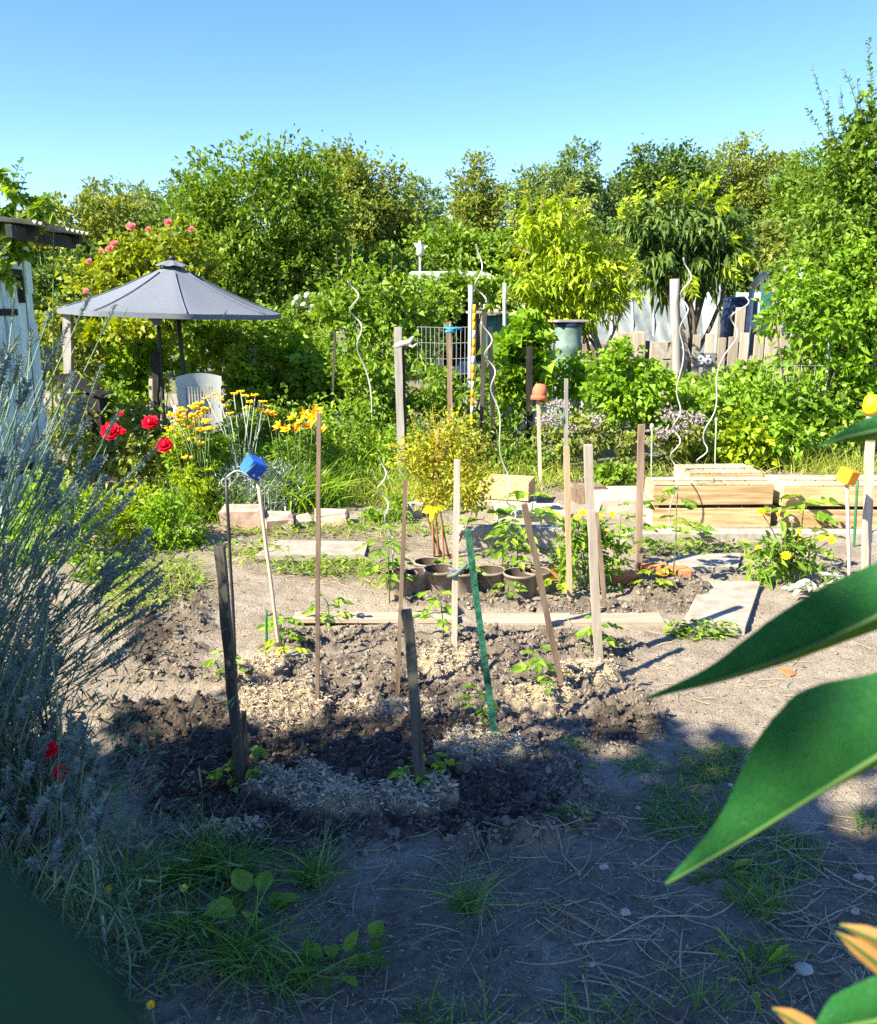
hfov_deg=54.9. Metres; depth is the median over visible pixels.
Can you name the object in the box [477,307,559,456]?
grape vine
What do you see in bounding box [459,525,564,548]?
concrete kerb
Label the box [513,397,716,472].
herb patch
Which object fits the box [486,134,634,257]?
broadleaf tree
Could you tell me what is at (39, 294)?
dark bush
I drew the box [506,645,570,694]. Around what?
tomato plant
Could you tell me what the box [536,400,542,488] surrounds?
cane
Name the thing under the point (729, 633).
broad leaf weed
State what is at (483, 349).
wooden stake
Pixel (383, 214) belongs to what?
broadleaf tree
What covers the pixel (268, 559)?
cane
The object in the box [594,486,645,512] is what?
paving slab
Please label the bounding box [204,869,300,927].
broad leaf weed
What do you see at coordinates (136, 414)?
wild perennial
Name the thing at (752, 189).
broadleaf tree
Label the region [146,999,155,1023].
yellow hawkweed
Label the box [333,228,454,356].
hedge bush
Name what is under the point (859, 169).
tall fruit tree
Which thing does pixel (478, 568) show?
tomato plant
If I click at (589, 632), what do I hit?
tomato plant
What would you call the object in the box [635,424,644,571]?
wooden stake
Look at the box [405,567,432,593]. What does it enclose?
plant pot
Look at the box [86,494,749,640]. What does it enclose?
ground cover
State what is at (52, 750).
red flower
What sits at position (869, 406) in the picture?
yellow beaker
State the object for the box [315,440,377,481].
wild perennial
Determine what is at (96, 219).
broadleaf tree
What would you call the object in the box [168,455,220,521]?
border shrub
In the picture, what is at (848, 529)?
cane
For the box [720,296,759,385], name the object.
water barrel
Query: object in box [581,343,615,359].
planter box
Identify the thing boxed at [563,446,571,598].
wooden stake
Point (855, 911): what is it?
white pebble
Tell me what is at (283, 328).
apple bush
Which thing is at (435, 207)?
broadleaf tree
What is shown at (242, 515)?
kerb stone
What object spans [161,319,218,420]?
fruit bush
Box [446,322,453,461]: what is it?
wooden stake
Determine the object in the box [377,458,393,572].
spiral rod
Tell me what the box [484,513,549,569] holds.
tomato plant
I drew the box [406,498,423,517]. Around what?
kerb stone
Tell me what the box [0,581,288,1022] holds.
lavender
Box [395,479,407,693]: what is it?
wooden stake
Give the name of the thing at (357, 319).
spiral rod
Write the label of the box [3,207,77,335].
hedge bush
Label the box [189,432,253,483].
wild perennial
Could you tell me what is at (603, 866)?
white pebble
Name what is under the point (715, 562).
paving slab
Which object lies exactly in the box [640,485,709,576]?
tomato plant
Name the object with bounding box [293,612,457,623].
wooden plank
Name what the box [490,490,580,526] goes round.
leafy plant
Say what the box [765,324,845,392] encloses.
bean plant
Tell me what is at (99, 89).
sky
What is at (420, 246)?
bottle scarer
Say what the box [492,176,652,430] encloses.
peach tree
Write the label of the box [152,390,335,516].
silver helichrysum
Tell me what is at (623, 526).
tomato plant
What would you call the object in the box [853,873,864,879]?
white pebble
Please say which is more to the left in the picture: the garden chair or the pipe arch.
the garden chair
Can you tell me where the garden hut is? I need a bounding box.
[408,271,490,392]
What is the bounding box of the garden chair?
[172,373,224,433]
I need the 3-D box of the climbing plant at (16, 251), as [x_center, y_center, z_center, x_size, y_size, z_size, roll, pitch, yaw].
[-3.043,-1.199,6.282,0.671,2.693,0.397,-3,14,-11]
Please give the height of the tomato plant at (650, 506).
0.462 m
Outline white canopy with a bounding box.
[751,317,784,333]
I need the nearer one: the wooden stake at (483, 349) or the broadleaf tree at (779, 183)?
the wooden stake at (483, 349)
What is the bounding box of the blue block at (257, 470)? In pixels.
[239,453,267,480]
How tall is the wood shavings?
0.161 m
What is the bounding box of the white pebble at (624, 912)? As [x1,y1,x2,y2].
[619,908,630,915]
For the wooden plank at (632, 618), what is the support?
on the soil
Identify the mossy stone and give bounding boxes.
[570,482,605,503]
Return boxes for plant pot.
[384,568,417,599]
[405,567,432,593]
[414,557,443,567]
[423,563,452,591]
[450,566,477,597]
[476,565,505,591]
[503,567,535,598]
[524,567,550,595]
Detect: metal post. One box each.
[467,285,472,438]
[503,283,506,418]
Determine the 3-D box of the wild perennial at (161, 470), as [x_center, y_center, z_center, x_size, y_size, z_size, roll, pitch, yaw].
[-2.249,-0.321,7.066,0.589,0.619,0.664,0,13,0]
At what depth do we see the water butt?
10.65 m
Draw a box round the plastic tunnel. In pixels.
[587,277,720,377]
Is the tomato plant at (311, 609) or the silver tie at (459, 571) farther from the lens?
the tomato plant at (311, 609)
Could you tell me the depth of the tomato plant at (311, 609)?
4.36 m
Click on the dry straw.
(814, 925)
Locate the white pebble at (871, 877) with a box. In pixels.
[865,875,874,881]
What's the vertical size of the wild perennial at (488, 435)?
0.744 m
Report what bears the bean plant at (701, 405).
on the soil
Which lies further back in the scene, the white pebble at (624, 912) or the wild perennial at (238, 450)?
the wild perennial at (238, 450)
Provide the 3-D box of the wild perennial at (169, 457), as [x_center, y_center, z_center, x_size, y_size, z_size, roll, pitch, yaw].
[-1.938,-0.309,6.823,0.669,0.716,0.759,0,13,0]
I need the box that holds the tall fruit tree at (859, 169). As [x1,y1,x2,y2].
[761,37,876,451]
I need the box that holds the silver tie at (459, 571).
[447,564,467,577]
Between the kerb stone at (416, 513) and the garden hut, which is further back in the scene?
the garden hut
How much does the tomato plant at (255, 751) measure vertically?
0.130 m
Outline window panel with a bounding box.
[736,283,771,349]
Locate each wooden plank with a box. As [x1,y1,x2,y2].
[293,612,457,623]
[482,612,669,626]
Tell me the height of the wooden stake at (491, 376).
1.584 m
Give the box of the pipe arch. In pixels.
[745,267,803,362]
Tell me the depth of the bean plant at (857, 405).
8.94 m
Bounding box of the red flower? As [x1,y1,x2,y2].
[39,740,79,924]
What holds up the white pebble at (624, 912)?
on the soil
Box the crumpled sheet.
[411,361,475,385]
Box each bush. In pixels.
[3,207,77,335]
[31,240,120,396]
[34,296,111,438]
[36,261,199,358]
[36,411,181,513]
[47,215,232,424]
[55,317,169,379]
[88,329,208,436]
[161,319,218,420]
[172,319,272,436]
[201,340,277,447]
[236,318,314,417]
[242,285,338,428]
[248,325,337,434]
[280,331,375,419]
[300,230,457,423]
[318,341,425,461]
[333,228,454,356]
[377,211,545,368]
[377,260,526,422]
[387,352,497,433]
[454,359,550,452]
[476,206,629,350]
[578,334,687,466]
[714,213,812,317]
[742,219,798,353]
[749,237,876,359]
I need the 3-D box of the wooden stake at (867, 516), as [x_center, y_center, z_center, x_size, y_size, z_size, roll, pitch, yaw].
[2.598,-0.027,5.111,0.130,1.131,0.046,0,13,0]
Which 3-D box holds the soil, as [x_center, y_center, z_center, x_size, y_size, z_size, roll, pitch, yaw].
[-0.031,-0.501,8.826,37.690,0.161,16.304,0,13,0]
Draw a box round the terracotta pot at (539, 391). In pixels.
[530,384,547,401]
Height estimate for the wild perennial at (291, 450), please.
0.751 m
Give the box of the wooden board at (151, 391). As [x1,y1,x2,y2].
[149,379,154,449]
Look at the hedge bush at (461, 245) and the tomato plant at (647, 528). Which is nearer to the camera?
the tomato plant at (647, 528)
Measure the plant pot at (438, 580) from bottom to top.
0.154 m
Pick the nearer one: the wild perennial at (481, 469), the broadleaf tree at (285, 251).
the wild perennial at (481, 469)
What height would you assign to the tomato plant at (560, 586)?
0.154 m
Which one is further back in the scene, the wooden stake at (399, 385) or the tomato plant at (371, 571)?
the wooden stake at (399, 385)
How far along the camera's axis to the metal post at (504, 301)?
10.17 m
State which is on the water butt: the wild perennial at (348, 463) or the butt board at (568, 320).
the butt board at (568, 320)
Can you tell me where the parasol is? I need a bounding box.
[57,256,280,414]
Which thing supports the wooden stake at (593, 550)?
on the soil
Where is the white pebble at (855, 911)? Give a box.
[850,908,859,914]
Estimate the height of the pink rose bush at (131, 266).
2.894 m
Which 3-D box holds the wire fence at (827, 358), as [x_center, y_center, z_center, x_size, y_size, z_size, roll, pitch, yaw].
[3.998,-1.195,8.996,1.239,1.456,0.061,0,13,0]
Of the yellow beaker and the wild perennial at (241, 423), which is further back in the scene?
the wild perennial at (241, 423)
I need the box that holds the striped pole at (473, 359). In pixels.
[469,304,475,464]
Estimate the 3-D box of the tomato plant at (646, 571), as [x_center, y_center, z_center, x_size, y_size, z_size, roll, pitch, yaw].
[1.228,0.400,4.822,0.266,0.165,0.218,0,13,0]
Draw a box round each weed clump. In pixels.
[278,455,325,474]
[327,469,379,493]
[358,490,413,525]
[593,457,664,485]
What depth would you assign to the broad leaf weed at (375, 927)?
2.14 m
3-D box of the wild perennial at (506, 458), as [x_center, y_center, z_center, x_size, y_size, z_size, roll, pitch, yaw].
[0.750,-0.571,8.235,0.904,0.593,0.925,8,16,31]
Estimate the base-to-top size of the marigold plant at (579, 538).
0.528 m
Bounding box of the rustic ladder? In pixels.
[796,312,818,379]
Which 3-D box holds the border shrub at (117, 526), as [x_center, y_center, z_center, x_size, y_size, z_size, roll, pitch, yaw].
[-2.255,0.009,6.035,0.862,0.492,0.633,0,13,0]
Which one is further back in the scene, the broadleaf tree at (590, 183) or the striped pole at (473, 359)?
the broadleaf tree at (590, 183)
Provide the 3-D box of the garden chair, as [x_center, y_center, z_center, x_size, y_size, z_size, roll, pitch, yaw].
[-2.419,-0.917,8.571,0.539,1.015,0.649,-4,14,-17]
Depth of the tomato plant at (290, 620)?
4.09 m
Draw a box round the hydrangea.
[281,291,329,409]
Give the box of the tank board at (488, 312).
[466,311,509,313]
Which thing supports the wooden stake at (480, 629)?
on the soil
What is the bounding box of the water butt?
[552,322,582,429]
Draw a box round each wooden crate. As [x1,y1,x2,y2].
[643,477,773,526]
[673,463,762,477]
[765,475,876,528]
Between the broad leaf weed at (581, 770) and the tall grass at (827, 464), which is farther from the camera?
the tall grass at (827, 464)
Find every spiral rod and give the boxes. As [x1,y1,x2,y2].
[347,281,380,457]
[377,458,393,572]
[474,244,486,302]
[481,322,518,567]
[669,257,691,528]
[696,293,749,463]
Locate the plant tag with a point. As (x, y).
(102, 917)
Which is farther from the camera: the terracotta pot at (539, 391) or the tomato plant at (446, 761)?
the terracotta pot at (539, 391)
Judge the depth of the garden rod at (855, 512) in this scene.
5.79 m
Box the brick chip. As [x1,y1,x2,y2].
[778,667,796,675]
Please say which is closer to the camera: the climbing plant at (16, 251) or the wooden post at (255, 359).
the climbing plant at (16, 251)
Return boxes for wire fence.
[417,327,467,419]
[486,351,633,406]
[758,341,876,460]
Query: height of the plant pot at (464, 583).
0.154 m
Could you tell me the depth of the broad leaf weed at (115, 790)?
2.96 m
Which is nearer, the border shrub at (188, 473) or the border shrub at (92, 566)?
the border shrub at (92, 566)
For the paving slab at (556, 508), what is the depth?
6.49 m
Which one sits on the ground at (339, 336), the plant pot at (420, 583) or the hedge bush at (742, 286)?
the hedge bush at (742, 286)
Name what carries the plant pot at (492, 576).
on the soil
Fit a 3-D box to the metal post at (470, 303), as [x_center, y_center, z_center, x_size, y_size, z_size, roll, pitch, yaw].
[0.349,-1.463,9.315,0.057,2.010,0.059,0,13,0]
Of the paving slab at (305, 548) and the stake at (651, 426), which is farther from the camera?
the stake at (651, 426)
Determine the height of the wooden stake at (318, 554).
1.300 m
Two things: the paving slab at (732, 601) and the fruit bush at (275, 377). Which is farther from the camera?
the fruit bush at (275, 377)
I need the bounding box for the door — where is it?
[0,279,39,527]
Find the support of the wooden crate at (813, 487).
on the soil
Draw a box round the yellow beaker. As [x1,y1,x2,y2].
[862,394,876,418]
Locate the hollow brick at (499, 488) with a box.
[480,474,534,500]
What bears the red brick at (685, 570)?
on the soil
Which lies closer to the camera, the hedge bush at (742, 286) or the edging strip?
the edging strip
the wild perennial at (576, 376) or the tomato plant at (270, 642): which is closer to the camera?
the tomato plant at (270, 642)
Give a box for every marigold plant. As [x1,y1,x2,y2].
[543,504,642,594]
[737,508,840,590]
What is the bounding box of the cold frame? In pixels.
[54,373,116,475]
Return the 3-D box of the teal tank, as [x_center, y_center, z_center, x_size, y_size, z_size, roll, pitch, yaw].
[0.930,-2.477,14.007,0.414,1.526,0.400,0,13,0]
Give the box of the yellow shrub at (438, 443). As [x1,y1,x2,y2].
[377,405,501,559]
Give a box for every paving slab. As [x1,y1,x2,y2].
[255,540,367,559]
[494,503,564,524]
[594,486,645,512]
[668,553,740,571]
[679,581,760,634]
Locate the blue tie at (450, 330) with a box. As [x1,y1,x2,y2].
[444,324,462,335]
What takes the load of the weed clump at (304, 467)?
on the soil
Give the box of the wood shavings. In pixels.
[195,639,620,841]
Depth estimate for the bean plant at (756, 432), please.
8.52 m
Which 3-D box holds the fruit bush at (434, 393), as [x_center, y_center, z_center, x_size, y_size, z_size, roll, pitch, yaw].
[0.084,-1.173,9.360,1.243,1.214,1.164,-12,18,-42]
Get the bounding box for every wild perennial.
[44,384,118,476]
[56,374,165,451]
[111,395,175,471]
[139,441,199,487]
[150,415,212,465]
[150,430,242,496]
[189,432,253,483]
[208,399,289,457]
[221,448,256,480]
[240,432,286,475]
[241,383,328,473]
[261,416,342,478]
[267,392,368,467]
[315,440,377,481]
[320,384,397,474]
[340,393,425,478]
[348,447,441,498]
[386,398,471,463]
[434,407,510,473]
[451,459,496,490]
[471,422,574,482]
[540,346,609,451]
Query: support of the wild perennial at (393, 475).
on the soil
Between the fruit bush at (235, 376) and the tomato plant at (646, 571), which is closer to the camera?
the tomato plant at (646, 571)
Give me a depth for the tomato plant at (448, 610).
4.12 m
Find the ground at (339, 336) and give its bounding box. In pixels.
[44,312,856,393]
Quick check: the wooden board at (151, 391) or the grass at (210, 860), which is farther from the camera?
the wooden board at (151, 391)
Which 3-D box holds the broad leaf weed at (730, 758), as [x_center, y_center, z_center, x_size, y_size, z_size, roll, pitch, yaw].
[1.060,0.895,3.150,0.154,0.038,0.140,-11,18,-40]
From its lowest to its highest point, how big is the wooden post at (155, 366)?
1.253 m
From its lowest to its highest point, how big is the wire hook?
0.076 m
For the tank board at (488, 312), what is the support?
on the teal tank
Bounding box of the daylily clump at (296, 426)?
[220,404,394,514]
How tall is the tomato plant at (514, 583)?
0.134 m
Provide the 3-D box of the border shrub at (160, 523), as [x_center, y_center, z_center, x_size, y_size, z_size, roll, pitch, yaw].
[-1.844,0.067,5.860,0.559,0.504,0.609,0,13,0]
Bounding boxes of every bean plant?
[629,378,743,463]
[662,371,737,450]
[683,364,791,463]
[700,353,818,455]
[702,400,788,469]
[704,357,785,402]
[744,412,826,470]
[752,363,840,461]
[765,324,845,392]
[768,332,876,461]
[794,392,876,463]
[820,357,876,455]
[838,353,876,459]
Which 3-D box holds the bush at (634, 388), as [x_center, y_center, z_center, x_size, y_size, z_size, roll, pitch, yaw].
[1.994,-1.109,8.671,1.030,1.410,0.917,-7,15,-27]
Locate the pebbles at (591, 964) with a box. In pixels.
[117,708,876,1023]
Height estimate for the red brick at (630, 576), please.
0.060 m
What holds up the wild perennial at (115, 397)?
on the soil
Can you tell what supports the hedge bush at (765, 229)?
on the ground at (339, 336)
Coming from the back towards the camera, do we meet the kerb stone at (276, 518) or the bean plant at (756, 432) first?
the bean plant at (756, 432)
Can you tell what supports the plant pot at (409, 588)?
on the soil
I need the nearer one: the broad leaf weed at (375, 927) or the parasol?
the broad leaf weed at (375, 927)
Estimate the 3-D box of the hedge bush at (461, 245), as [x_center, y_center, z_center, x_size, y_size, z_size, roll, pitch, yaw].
[0.777,-6.035,23.197,5.040,4.267,3.063,0,13,0]
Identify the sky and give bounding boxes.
[0,0,876,310]
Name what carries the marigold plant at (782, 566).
on the soil
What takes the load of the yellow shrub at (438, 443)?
on the soil
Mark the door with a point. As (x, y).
(5, 298)
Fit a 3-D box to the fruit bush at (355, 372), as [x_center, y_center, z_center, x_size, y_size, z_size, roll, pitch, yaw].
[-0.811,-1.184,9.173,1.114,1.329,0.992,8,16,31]
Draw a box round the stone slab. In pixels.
[477,494,536,506]
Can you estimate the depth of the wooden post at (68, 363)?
8.72 m
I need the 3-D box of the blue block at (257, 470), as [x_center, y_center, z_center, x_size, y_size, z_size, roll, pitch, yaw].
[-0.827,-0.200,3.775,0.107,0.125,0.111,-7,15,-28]
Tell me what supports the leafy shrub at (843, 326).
on the soil
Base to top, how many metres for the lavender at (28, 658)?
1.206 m
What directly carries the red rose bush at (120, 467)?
on the soil
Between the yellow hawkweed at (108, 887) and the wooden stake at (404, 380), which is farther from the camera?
the wooden stake at (404, 380)
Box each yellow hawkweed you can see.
[106,885,117,957]
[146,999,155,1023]
[179,883,190,957]
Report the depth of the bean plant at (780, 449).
8.55 m
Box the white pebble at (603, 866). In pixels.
[599,864,608,869]
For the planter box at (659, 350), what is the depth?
13.37 m
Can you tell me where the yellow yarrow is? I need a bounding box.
[125,401,289,525]
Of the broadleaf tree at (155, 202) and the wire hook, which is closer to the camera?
the wire hook
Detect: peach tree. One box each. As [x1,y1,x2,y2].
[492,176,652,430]
[606,172,763,372]
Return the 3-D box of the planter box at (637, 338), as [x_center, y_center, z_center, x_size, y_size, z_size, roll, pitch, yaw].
[3.038,-2.258,13.623,0.430,1.278,0.390,0,13,0]
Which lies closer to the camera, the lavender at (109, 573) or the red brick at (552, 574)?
the lavender at (109, 573)
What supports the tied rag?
attached to the wooden stake at (399, 385)
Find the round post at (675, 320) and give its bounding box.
[670,279,681,435]
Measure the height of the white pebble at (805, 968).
0.023 m
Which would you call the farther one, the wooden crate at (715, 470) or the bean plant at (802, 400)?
the bean plant at (802, 400)
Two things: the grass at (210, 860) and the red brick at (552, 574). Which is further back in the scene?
the red brick at (552, 574)
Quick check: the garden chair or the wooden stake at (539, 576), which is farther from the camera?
the garden chair
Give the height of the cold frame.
0.992 m
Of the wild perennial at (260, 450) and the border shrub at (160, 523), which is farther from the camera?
the wild perennial at (260, 450)
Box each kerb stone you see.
[218,504,265,530]
[265,511,293,530]
[293,513,311,526]
[312,508,349,525]
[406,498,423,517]
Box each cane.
[256,480,281,657]
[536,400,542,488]
[845,484,850,574]
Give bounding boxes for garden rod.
[224,478,237,675]
[265,610,267,655]
[852,480,858,546]
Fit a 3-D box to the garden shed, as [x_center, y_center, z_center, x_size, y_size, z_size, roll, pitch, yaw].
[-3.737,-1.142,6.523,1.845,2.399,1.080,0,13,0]
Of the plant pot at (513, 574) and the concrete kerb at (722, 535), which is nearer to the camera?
the plant pot at (513, 574)
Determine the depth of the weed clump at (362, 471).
7.51 m
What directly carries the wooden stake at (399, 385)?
on the soil
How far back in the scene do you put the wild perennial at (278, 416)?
8.32 m
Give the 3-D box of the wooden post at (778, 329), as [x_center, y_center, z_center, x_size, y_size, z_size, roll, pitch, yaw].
[4.931,-2.276,12.311,0.286,2.054,0.112,0,13,0]
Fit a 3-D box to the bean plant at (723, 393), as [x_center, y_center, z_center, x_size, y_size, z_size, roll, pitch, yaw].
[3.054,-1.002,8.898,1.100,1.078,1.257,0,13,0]
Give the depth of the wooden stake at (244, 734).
2.88 m
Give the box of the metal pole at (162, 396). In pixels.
[157,325,165,436]
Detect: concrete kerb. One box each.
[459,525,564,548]
[621,528,876,544]
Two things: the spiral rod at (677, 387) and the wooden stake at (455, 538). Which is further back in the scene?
the spiral rod at (677, 387)
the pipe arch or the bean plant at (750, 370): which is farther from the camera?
the pipe arch
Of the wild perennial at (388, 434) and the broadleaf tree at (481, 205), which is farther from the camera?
the broadleaf tree at (481, 205)
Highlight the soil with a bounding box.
[0,394,876,1023]
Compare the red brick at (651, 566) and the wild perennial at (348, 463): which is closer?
the red brick at (651, 566)
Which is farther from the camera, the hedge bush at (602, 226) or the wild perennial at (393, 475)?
the hedge bush at (602, 226)
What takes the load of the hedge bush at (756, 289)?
on the ground at (339, 336)
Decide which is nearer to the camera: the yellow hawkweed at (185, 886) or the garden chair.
the yellow hawkweed at (185, 886)
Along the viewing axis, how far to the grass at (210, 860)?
2.32 m
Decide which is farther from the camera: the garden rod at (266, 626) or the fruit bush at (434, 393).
the fruit bush at (434, 393)
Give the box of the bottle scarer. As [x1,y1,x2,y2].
[413,241,427,387]
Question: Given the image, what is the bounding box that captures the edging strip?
[255,559,363,563]
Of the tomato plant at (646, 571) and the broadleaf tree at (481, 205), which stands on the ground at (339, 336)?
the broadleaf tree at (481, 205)
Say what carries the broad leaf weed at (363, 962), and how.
on the soil
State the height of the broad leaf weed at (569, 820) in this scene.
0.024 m
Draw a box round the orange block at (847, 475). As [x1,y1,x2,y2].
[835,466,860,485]
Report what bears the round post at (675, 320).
on the soil
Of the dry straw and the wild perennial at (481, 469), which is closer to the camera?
the dry straw
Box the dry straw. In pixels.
[98,517,876,1023]
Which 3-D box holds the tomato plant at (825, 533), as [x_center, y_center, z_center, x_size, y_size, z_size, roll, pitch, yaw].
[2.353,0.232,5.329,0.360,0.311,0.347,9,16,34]
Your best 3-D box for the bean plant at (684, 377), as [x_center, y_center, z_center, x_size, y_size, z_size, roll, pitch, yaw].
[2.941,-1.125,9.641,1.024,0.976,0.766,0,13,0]
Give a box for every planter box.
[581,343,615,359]
[613,331,644,361]
[644,341,671,403]
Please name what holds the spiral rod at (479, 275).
attached to the metal post at (470, 303)
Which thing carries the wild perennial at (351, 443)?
on the soil
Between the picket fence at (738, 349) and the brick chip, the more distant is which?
the picket fence at (738, 349)
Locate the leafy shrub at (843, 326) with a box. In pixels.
[751,223,876,459]
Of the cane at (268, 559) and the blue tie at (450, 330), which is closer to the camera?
the cane at (268, 559)
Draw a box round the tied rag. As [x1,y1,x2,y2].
[395,336,416,348]
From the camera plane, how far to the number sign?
11.77 m
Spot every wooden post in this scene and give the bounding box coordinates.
[62,306,74,462]
[151,351,160,424]
[247,348,257,450]
[401,608,425,785]
[526,346,532,449]
[772,288,781,405]
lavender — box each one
[0,283,254,921]
[0,539,137,904]
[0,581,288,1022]
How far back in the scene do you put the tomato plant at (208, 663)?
3.69 m
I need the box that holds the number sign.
[693,353,715,366]
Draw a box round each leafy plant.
[459,506,515,534]
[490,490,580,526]
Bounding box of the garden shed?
[0,216,88,527]
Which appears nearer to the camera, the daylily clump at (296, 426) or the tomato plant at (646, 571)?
the tomato plant at (646, 571)
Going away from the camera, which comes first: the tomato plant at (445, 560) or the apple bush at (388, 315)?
the tomato plant at (445, 560)
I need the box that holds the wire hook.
[221,470,249,486]
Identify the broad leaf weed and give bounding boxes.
[73,768,140,797]
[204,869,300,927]
[291,930,393,990]
[343,920,383,965]
[543,807,600,833]
[574,764,599,772]
[686,858,752,907]
[703,629,735,637]
[706,741,747,761]
[708,926,788,1014]
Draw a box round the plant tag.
[81,738,107,953]
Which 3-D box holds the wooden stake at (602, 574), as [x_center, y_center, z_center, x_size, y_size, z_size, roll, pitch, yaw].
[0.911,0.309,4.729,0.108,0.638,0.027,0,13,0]
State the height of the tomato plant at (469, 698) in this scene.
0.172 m
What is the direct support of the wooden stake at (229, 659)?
on the soil
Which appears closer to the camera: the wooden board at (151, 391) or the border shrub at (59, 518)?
the border shrub at (59, 518)
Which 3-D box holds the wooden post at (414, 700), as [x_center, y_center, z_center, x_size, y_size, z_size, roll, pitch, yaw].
[-0.077,0.659,2.769,0.083,0.715,0.036,0,13,0]
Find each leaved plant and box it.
[0,854,152,1023]
[641,414,876,1023]
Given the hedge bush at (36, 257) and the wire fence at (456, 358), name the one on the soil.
the wire fence at (456, 358)
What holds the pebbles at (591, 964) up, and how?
on the soil
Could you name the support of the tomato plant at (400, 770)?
on the soil
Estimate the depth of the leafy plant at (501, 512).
5.88 m
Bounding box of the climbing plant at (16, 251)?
[0,157,58,515]
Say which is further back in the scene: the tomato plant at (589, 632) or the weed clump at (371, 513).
the weed clump at (371, 513)
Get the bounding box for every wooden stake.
[213,544,245,793]
[241,711,249,780]
[315,412,320,699]
[331,332,335,439]
[394,327,406,477]
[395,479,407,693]
[402,346,406,473]
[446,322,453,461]
[452,459,459,645]
[465,529,497,737]
[479,312,486,463]
[488,327,496,469]
[521,503,564,688]
[563,378,567,485]
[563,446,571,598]
[583,444,602,662]
[595,511,606,598]
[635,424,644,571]
[861,441,874,568]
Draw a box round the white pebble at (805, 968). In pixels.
[793,962,813,976]
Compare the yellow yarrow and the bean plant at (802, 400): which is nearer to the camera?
the yellow yarrow
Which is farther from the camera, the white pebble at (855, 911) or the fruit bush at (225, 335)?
the fruit bush at (225, 335)
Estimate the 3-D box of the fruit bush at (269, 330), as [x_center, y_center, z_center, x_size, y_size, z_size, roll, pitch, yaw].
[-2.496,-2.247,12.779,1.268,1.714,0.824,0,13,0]
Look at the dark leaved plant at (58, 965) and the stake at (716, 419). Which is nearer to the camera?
the dark leaved plant at (58, 965)
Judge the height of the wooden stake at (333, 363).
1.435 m
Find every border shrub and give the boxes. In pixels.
[0,462,111,564]
[69,546,137,583]
[74,478,168,545]
[128,486,213,553]
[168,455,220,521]
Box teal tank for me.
[486,315,508,348]
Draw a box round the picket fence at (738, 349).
[681,307,790,424]
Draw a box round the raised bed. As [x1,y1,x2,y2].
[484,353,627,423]
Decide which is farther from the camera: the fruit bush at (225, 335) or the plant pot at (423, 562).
the fruit bush at (225, 335)
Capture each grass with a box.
[74,630,876,1023]
[81,414,876,633]
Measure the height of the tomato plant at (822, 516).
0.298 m
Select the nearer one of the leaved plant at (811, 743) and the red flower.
the leaved plant at (811, 743)
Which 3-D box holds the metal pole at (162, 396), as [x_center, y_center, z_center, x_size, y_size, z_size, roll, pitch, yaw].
[-3.007,-1.323,9.193,0.071,1.616,0.046,0,13,0]
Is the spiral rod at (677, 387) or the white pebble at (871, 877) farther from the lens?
the spiral rod at (677, 387)
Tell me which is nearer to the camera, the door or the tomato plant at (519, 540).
the tomato plant at (519, 540)
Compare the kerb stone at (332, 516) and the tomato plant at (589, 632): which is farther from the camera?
the kerb stone at (332, 516)
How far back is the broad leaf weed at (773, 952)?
2.06 m
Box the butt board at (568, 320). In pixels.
[548,320,588,321]
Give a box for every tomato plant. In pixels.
[199,650,253,680]
[205,765,241,793]
[222,745,279,783]
[256,612,308,646]
[258,636,310,658]
[301,594,355,627]
[353,523,418,602]
[383,760,439,784]
[408,752,461,773]
[413,590,463,638]
[431,558,461,564]
[445,558,486,581]
[453,683,504,723]
[475,525,530,566]
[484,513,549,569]
[485,580,526,600]
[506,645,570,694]
[536,574,580,597]
[568,615,626,650]
[606,514,635,556]
[616,501,659,545]
[618,520,655,547]
[627,568,674,589]
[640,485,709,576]
[684,522,718,545]
[762,494,845,526]
[781,526,845,566]
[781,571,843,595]
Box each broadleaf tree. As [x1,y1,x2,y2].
[18,176,159,286]
[72,167,212,346]
[139,123,366,369]
[307,133,433,345]
[396,169,454,240]
[435,146,513,360]
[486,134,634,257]
[583,133,738,259]
[695,129,795,315]
[750,127,876,364]
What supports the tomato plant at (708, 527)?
on the soil
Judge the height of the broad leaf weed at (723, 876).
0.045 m
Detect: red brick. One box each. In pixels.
[543,566,560,580]
[609,571,640,584]
[639,563,668,576]
[667,565,691,578]
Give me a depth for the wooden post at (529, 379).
8.67 m
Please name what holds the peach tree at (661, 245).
on the soil
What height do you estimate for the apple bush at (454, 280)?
2.273 m

